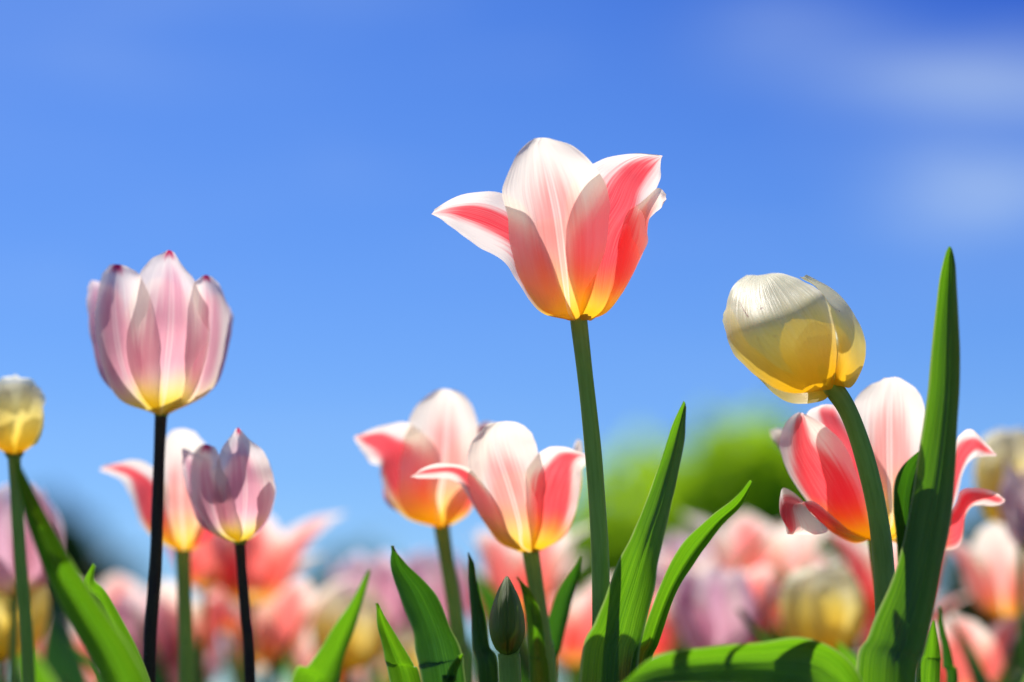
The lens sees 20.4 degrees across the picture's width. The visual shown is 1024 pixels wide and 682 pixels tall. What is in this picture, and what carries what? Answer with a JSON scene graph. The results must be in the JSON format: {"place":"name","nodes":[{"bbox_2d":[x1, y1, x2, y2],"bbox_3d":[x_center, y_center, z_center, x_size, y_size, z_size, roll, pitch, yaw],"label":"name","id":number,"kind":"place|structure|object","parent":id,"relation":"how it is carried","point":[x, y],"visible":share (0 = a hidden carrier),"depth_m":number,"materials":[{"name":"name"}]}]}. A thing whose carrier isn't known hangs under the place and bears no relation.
{"place":"outdoors","nodes":[
{"label":"outdoors","id":0,"kind":"place"},
{"bbox_2d":[0,0,1023,681],"label":"sky","id":1,"kind":"structure","parent":0,"point":[299,157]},
{"bbox_2d":[557,523,574,681],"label":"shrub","id":2,"kind":"object","parent":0,"point":[560,676],"depth_m":14.84,"materials":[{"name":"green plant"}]},
{"bbox_2d":[936,508,1018,681],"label":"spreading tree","id":3,"kind":"object","parent":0,"point":[951,584],"visible":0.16,"depth_m":14.76,"materials":[{"name":"green plant"}]},
{"label":"ground","id":4,"kind":"structure","parent":0,"visible":0},
{"bbox_2d":[5,490,147,664],"bbox_3d":[-2.450,1.798,15.969,1.054,1.899,1.041,0,-9,0],"label":"dark tree","id":5,"kind":"object","parent":4,"relation":"on","point":[85,547],"visible":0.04,"depth_m":15.87,"materials":[{"name":"plant"}]},
{"bbox_2d":[298,534,383,675],"bbox_3d":[-0.922,2.021,16.855,0.823,1.735,0.723,0,-9,0],"label":"shrub","id":6,"kind":"object","parent":4,"relation":"on","point":[323,566],"visible":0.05,"depth_m":16.86,"materials":[{"name":"plant"}]},
{"bbox_2d":[556,401,866,678],"bbox_3d":[0.845,1.294,13.010,1.821,1.971,1.619,0,-9,0],"label":"round tree","id":7,"kind":"object","parent":4,"relation":"on","point":[710,481],"visible":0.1,"depth_m":12.64,"materials":[{"name":"green plant"}]},
{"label":"flower bed soil","id":8,"kind":"structure","parent":4,"relation":"on","visible":0},
{"bbox_2d":[4,662,20,681],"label":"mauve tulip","id":9,"kind":"object","parent":8,"relation":"on","point":[6,669],"visible":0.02,"depth_m":1.80,"materials":[{"name":"purple plant"}]},
{"bbox_2d":[0,482,63,681],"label":"mauve tulip","id":10,"kind":"object","parent":8,"relation":"on","point":[37,578],"visible":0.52,"depth_m":1.22,"materials":[{"name":"pink plant"}]},
{"bbox_2d":[0,584,67,681],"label":"yellow tulip","id":11,"kind":"object","parent":8,"relation":"on","point":[40,603],"visible":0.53,"depth_m":1.24,"materials":[{"name":"beige plant"}]},
{"bbox_2d":[18,651,54,681],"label":"leafy tulip","id":12,"kind":"object","parent":8,"relation":"on","point":[42,674],"visible":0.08,"depth_m":1.38,"materials":[{"name":"green plant"}]},
{"bbox_2d":[34,622,87,669],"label":"pink tulip","id":13,"kind":"object","parent":8,"relation":"on","point":[38,648],"visible":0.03,"depth_m":1.67,"materials":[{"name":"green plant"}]},
{"bbox_2d":[41,595,89,681],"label":"leafy tulip","id":14,"kind":"object","parent":8,"relation":"on","point":[60,659],"visible":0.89,"depth_m":1.41,"materials":[{"name":"green plant"}]},
{"bbox_2d":[0,374,146,681],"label":"cream tulip","id":15,"kind":"object","parent":8,"relation":"on","point":[106,647],"visible":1,"depth_m":0.91,"materials":[{"name":"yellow plant"}]},
{"bbox_2d":[17,573,147,672],"bbox_3d":[-0.219,0.320,1.557,0.082,0.384,0.103,-4,-10,22],"label":"pink tulip","id":16,"kind":"object","parent":8,"relation":"on","point":[113,585],"visible":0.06,"depth_m":1.57,"materials":[{"name":"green plant"}]},
{"bbox_2d":[68,642,98,678],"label":"leafy tulip","id":17,"kind":"object","parent":8,"relation":"on","point":[84,657],"visible":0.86,"depth_m":1.33,"materials":[{"name":"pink plant"}]},
{"bbox_2d":[86,668,97,681],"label":"pink tulip","id":18,"kind":"object","parent":8,"relation":"on","point":[92,676],"visible":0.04,"depth_m":2.68,"materials":[{"name":"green plant"}]},
{"bbox_2d":[113,590,178,674],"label":"mauve tulip","id":19,"kind":"object","parent":8,"relation":"on","point":[167,639],"visible":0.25,"depth_m":1.50,"materials":[{"name":"pink plant"}]},
{"bbox_2d":[135,629,170,681],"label":"leafy tulip","id":20,"kind":"object","parent":8,"relation":"on","point":[140,644],"visible":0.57,"depth_m":1.46,"materials":[{"name":"pink plant"}]},
{"bbox_2d":[100,429,215,681],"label":"striped tulip","id":21,"kind":"object","parent":8,"relation":"on","point":[185,533],"visible":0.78,"depth_m":1.16,"materials":[{"name":"pink plant"}]},
{"bbox_2d":[84,250,233,681],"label":"lilac tulip","id":22,"kind":"object","parent":8,"relation":"on","point":[160,329],"visible":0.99,"depth_m":1.06,"materials":[{"name":"pink plant"}]},
{"bbox_2d":[127,579,231,653],"bbox_3d":[-0.187,0.300,1.499,0.102,0.343,0.075,-2,-9,13],"label":"pink tulip","id":23,"kind":"object","parent":8,"relation":"on","point":[218,607],"visible":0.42,"depth_m":1.51,"materials":[{"name":"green plant"}]},
{"bbox_2d":[168,634,222,681],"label":"mauve tulip","id":24,"kind":"object","parent":8,"relation":"on","point":[214,658],"visible":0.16,"depth_m":1.58,"materials":[{"name":"pink plant"}]},
{"bbox_2d":[128,512,345,681],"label":"pink tulip","id":25,"kind":"object","parent":8,"relation":"on","point":[273,554],"visible":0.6,"depth_m":1.45,"materials":[{"name":"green plant"}]},
{"bbox_2d":[167,535,309,681],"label":"pink tulip","id":26,"kind":"object","parent":8,"relation":"on","point":[208,557],"visible":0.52,"depth_m":1.45,"materials":[{"name":"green plant"}]},
{"bbox_2d":[225,635,266,681],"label":"pink tulip","id":27,"kind":"object","parent":8,"relation":"on","point":[260,665],"visible":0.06,"depth_m":1.80,"materials":[{"name":"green plant"}]},
{"bbox_2d":[206,553,321,681],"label":"pink tulip","id":28,"kind":"object","parent":8,"relation":"on","point":[228,628],"visible":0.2,"depth_m":1.54,"materials":[{"name":"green plant"}]},
{"bbox_2d":[182,428,369,681],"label":"lilac tulip","id":29,"kind":"object","parent":8,"relation":"on","point":[231,489],"visible":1,"depth_m":1.07,"materials":[{"name":"pink plant"}]},
{"bbox_2d":[214,575,360,676],"bbox_3d":[-0.122,0.310,1.458,0.085,0.383,0.112,0,-9,1],"label":"pink tulip","id":30,"kind":"object","parent":8,"relation":"on","point":[278,619],"visible":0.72,"depth_m":1.48,"materials":[{"name":"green plant"}]},
{"bbox_2d":[221,641,378,681],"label":"leafy tulip","id":31,"kind":"object","parent":8,"relation":"on","point":[227,673],"visible":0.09,"depth_m":1.94,"materials":[{"name":"green plant"}]},
{"bbox_2d":[222,644,387,681],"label":"leafy tulip","id":32,"kind":"object","parent":8,"relation":"on","point":[287,669],"visible":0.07,"depth_m":1.71,"materials":[{"name":"green plant"}]},
{"bbox_2d":[289,626,341,681],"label":"pink tulip","id":33,"kind":"object","parent":8,"relation":"on","point":[303,654],"visible":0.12,"depth_m":1.62,"materials":[{"name":"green plant"}]},
{"bbox_2d":[340,671,356,681],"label":"leafy tulip","id":34,"kind":"object","parent":8,"relation":"on","point":[344,676],"visible":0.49,"depth_m":1.54,"materials":[{"name":"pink plant"}]},
{"bbox_2d":[309,588,388,678],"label":"yellow tulip","id":35,"kind":"object","parent":8,"relation":"on","point":[364,651],"visible":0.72,"depth_m":1.54,"materials":[{"name":"beige plant"}]},
{"bbox_2d":[352,668,380,681],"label":"pink tulip","id":36,"kind":"object","parent":8,"relation":"on","point":[360,677],"visible":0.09,"depth_m":2.98,"materials":[{"name":"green plant"}]},
{"bbox_2d":[329,550,407,681],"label":"mauve tulip","id":37,"kind":"object","parent":8,"relation":"on","point":[381,585],"visible":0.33,"depth_m":1.59,"materials":[{"name":"pink plant"}]},
{"bbox_2d":[382,624,419,679],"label":"yellow tulip","id":38,"kind":"object","parent":8,"relation":"on","point":[405,636],"visible":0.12,"depth_m":1.68,"materials":[{"name":"beige plant"}]},
{"bbox_2d":[354,389,497,681],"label":"striped tulip","id":39,"kind":"object","parent":8,"relation":"on","point":[441,426],"visible":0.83,"depth_m":1.13,"materials":[{"name":"pink plant"}]},
{"bbox_2d":[400,549,470,631],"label":"mauve tulip","id":40,"kind":"object","parent":8,"relation":"on","point":[424,564],"visible":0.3,"depth_m":1.59,"materials":[{"name":"pink plant"}]},
{"bbox_2d":[375,546,524,681],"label":"tulip bud","id":41,"kind":"object","parent":8,"relation":"on","point":[439,654],"visible":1,"depth_m":0.99,"materials":[{"name":"green plant"}]},
{"bbox_2d":[388,555,584,681],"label":"pink tulip","id":42,"kind":"object","parent":8,"relation":"on","point":[569,564],"visible":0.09,"depth_m":1.67,"materials":[{"name":"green plant"}]},
{"bbox_2d":[411,421,585,681],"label":"striped tulip","id":43,"kind":"object","parent":8,"relation":"on","point":[521,492],"visible":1,"depth_m":1.07,"materials":[{"name":"pink plant"}]},
{"bbox_2d":[466,525,589,681],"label":"pink tulip","id":44,"kind":"object","parent":8,"relation":"on","point":[500,562],"visible":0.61,"depth_m":1.47,"materials":[{"name":"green plant"}]},
{"bbox_2d":[498,575,612,681],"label":"pink tulip","id":45,"kind":"object","parent":8,"relation":"on","point":[578,626],"visible":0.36,"depth_m":1.49,"materials":[{"name":"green plant"}]},
{"bbox_2d":[432,138,752,681],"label":"striped tulip","id":46,"kind":"object","parent":8,"relation":"on","point":[559,228],"visible":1,"depth_m":0.99,"materials":[{"name":"pink plant"}]},
{"bbox_2d":[466,533,770,681],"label":"leafy tulip","id":47,"kind":"object","parent":8,"relation":"on","point":[487,592],"visible":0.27,"depth_m":1.44,"materials":[{"name":"green plant"}]},
{"bbox_2d":[647,591,679,657],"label":"pink tulip","id":48,"kind":"object","parent":8,"relation":"on","point":[669,635],"visible":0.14,"depth_m":1.68,"materials":[{"name":"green plant"}]},
{"bbox_2d":[654,530,709,649],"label":"mauve tulip","id":49,"kind":"object","parent":8,"relation":"on","point":[673,542],"visible":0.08,"depth_m":1.70,"materials":[{"name":"pink plant"}]},
{"bbox_2d":[658,550,714,651],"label":"pink tulip","id":50,"kind":"object","parent":8,"relation":"on","point":[701,564],"visible":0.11,"depth_m":1.62,"materials":[{"name":"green plant"}]},
{"bbox_2d":[673,565,757,648],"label":"mauve tulip","id":51,"kind":"object","parent":8,"relation":"on","point":[708,602],"visible":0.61,"depth_m":1.36,"materials":[{"name":"pink plant"}]},
{"bbox_2d":[656,564,782,642],"bbox_3d":[0.117,0.327,1.459,0.097,0.422,0.131,0,-9,2],"label":"pink tulip","id":52,"kind":"object","parent":8,"relation":"on","point":[766,585],"visible":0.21,"depth_m":1.47,"materials":[{"name":"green plant"}]},
{"bbox_2d":[680,511,823,609],"bbox_3d":[0.123,0.319,1.487,0.138,0.464,0.102,9,-12,-43],"label":"pink tulip","id":53,"kind":"object","parent":8,"relation":"on","point":[736,539],"visible":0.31,"depth_m":1.51,"materials":[{"name":"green plant"}]},
{"bbox_2d":[624,246,959,681],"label":"cream tulip","id":54,"kind":"object","parent":8,"relation":"on","point":[792,339],"visible":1,"depth_m":0.97,"materials":[{"name":"green plant"}]},
{"bbox_2d":[772,552,845,631],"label":"pink tulip","id":55,"kind":"object","parent":8,"relation":"on","point":[821,559],"visible":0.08,"depth_m":1.82,"materials":[{"name":"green plant"}]},
{"bbox_2d":[776,562,861,655],"bbox_3d":[0.175,0.333,1.519,0.140,0.418,0.140,6,-11,-32],"label":"leafy tulip","id":56,"kind":"object","parent":8,"relation":"on","point":[857,644],"visible":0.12,"depth_m":1.49,"materials":[{"name":"pink plant"}]},
{"bbox_2d":[780,563,865,649],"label":"yellow tulip","id":57,"kind":"object","parent":8,"relation":"on","point":[826,604],"visible":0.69,"depth_m":1.30,"materials":[{"name":"beige plant"}]},
{"bbox_2d":[736,609,1023,681],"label":"leafy tulip","id":58,"kind":"object","parent":8,"relation":"on","point":[760,636],"visible":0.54,"depth_m":1.28,"materials":[{"name":"pink plant"}]},
{"bbox_2d":[824,530,945,612],"bbox_3d":[0.198,0.320,1.514,0.081,0.444,0.121,-1,-9,14],"label":"pink tulip","id":59,"kind":"object","parent":8,"relation":"on","point":[856,557],"visible":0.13,"depth_m":1.53,"materials":[{"name":"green plant"}]},
{"bbox_2d":[770,377,1004,681],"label":"open pink tulip","id":60,"kind":"object","parent":8,"relation":"on","point":[814,446],"visible":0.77,"depth_m":1.05,"materials":[{"name":"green plant"}]},
{"bbox_2d":[861,592,968,642],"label":"pink tulip","id":61,"kind":"object","parent":8,"relation":"on","point":[870,617],"visible":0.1,"depth_m":1.53,"materials":[{"name":"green plant"}]},
{"bbox_2d":[936,612,1017,681],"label":"pink tulip","id":62,"kind":"object","parent":8,"relation":"on","point":[991,645],"visible":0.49,"depth_m":1.36,"materials":[{"name":"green plant"}]},
{"bbox_2d":[950,521,1016,681],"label":"pink tulip","id":63,"kind":"object","parent":8,"relation":"on","point":[987,561],"visible":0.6,"depth_m":1.39,"materials":[{"name":"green plant"}]},
{"bbox_2d":[943,427,1023,681],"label":"yellow tulip","id":64,"kind":"object","parent":8,"relation":"on","point":[989,471],"visible":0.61,"depth_m":1.32,"materials":[{"name":"beige plant"}]},
{"bbox_2d":[944,459,1023,681],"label":"mauve tulip","id":65,"kind":"object","parent":8,"relation":"on","point":[1011,493],"visible":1,"depth_m":1.30,"materials":[{"name":"pink plant"}]}
]}

